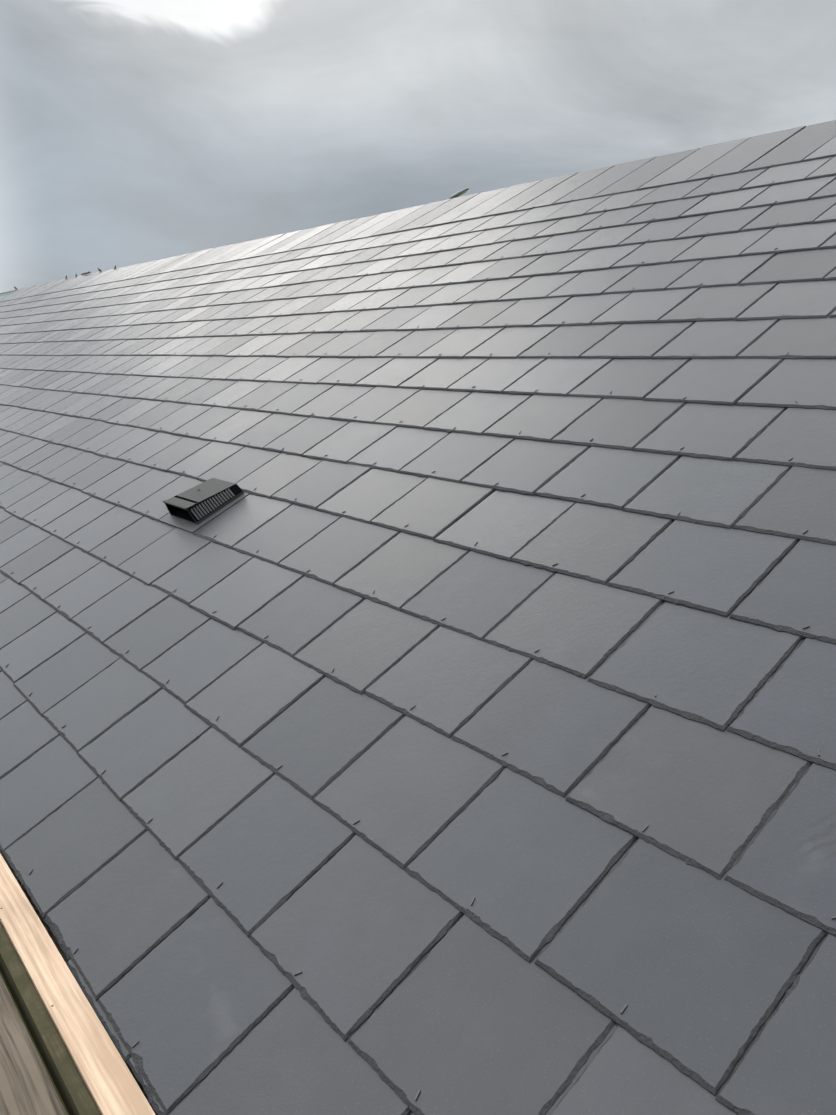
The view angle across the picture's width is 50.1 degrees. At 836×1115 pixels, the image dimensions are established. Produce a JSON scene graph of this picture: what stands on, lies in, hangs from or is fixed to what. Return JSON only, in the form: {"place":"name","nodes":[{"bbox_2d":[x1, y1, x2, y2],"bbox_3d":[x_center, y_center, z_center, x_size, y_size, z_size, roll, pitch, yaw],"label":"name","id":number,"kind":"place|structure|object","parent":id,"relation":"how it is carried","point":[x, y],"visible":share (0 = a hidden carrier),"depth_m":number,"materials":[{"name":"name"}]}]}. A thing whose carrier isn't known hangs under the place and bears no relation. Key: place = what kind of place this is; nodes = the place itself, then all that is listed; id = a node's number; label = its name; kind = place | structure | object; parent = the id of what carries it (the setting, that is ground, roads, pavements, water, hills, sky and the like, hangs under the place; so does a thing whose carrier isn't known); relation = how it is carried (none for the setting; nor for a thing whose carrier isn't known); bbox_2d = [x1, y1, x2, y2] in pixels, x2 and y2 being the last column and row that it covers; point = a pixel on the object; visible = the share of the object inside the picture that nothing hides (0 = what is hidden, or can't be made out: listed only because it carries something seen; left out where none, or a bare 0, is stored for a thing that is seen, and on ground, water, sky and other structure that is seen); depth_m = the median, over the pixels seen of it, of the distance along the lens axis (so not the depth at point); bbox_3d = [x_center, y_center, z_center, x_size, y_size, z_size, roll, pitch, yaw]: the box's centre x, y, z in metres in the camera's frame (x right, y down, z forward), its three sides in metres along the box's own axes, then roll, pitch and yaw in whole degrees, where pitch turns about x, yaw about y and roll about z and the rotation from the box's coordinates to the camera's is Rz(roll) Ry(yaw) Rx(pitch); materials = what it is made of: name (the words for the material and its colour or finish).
{"place":"outdoors","nodes":[
{"label":"outdoors","id":0,"kind":"place"},
{"bbox_2d":[0,850,157,1114],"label":"building walls","id":1,"kind":"structure","parent":0,"point":[55,941],"depth_m":1.86,"materials":[{"name":"beige wood"}]},
{"bbox_2d":[0,289,18,295],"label":"roof membrane and battens","id":2,"kind":"object","parent":1,"relation":"on","point":[5,293],"depth_m":15.69,"materials":[{"name":"grey"}]},
{"bbox_2d":[0,120,835,1114],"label":"roof slates","id":3,"kind":"object","parent":2,"relation":"on","point":[432,712],"visible":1,"depth_m":2.01,"materials":[{"name":"grey stone"}]},
{"bbox_2d":[159,478,249,532],"bbox_3d":[-0.774,-0.199,3.274,0.253,0.152,0.296,-10,16,-37],"label":"roof vent","id":4,"kind":"object","parent":3,"relation":"on","point":[194,509],"visible":1,"depth_m":3.20,"materials":[{"name":"grey plastic"}]},
{"bbox_2d":[0,853,155,1114],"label":"fascia board","id":5,"kind":"object","parent":1,"relation":"attached to","point":[111,1084],"visible":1,"depth_m":1.52,"materials":[{"name":"beige wood"}]},
{"bbox_2d":[0,922,100,1114],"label":"mossy eaves board","id":6,"kind":"object","parent":5,"relation":"attached to","point":[73,1091],"depth_m":1.48,"materials":[{"name":"green wood"}]},
{"bbox_2d":[0,0,835,292],"label":"sky","id":7,"kind":"structure","parent":0,"point":[132,132],"materials":[{"name":"grey"}]},
{"bbox_2d":[446,187,468,199],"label":"street lamp column","id":8,"kind":"structure","parent":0,"point":[460,192],"depth_m":31.76,"materials":[{"name":"grey metal"}]},
{"label":"ground","id":9,"kind":"structure","parent":0,"visible":0},
{"bbox_3d":[-6.189,0.345,7.601,1.322,4.147,22.800,-10,16,-37],"label":"scaffold","id":10,"kind":"object","parent":9,"relation":"on","visible":0},
{"bbox_2d":[0,976,66,1114],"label":"scaffold plank","id":11,"kind":"object","parent":10,"relation":"on","point":[26,1087],"depth_m":1.40,"materials":[{"name":"brown wood"}]}
]}

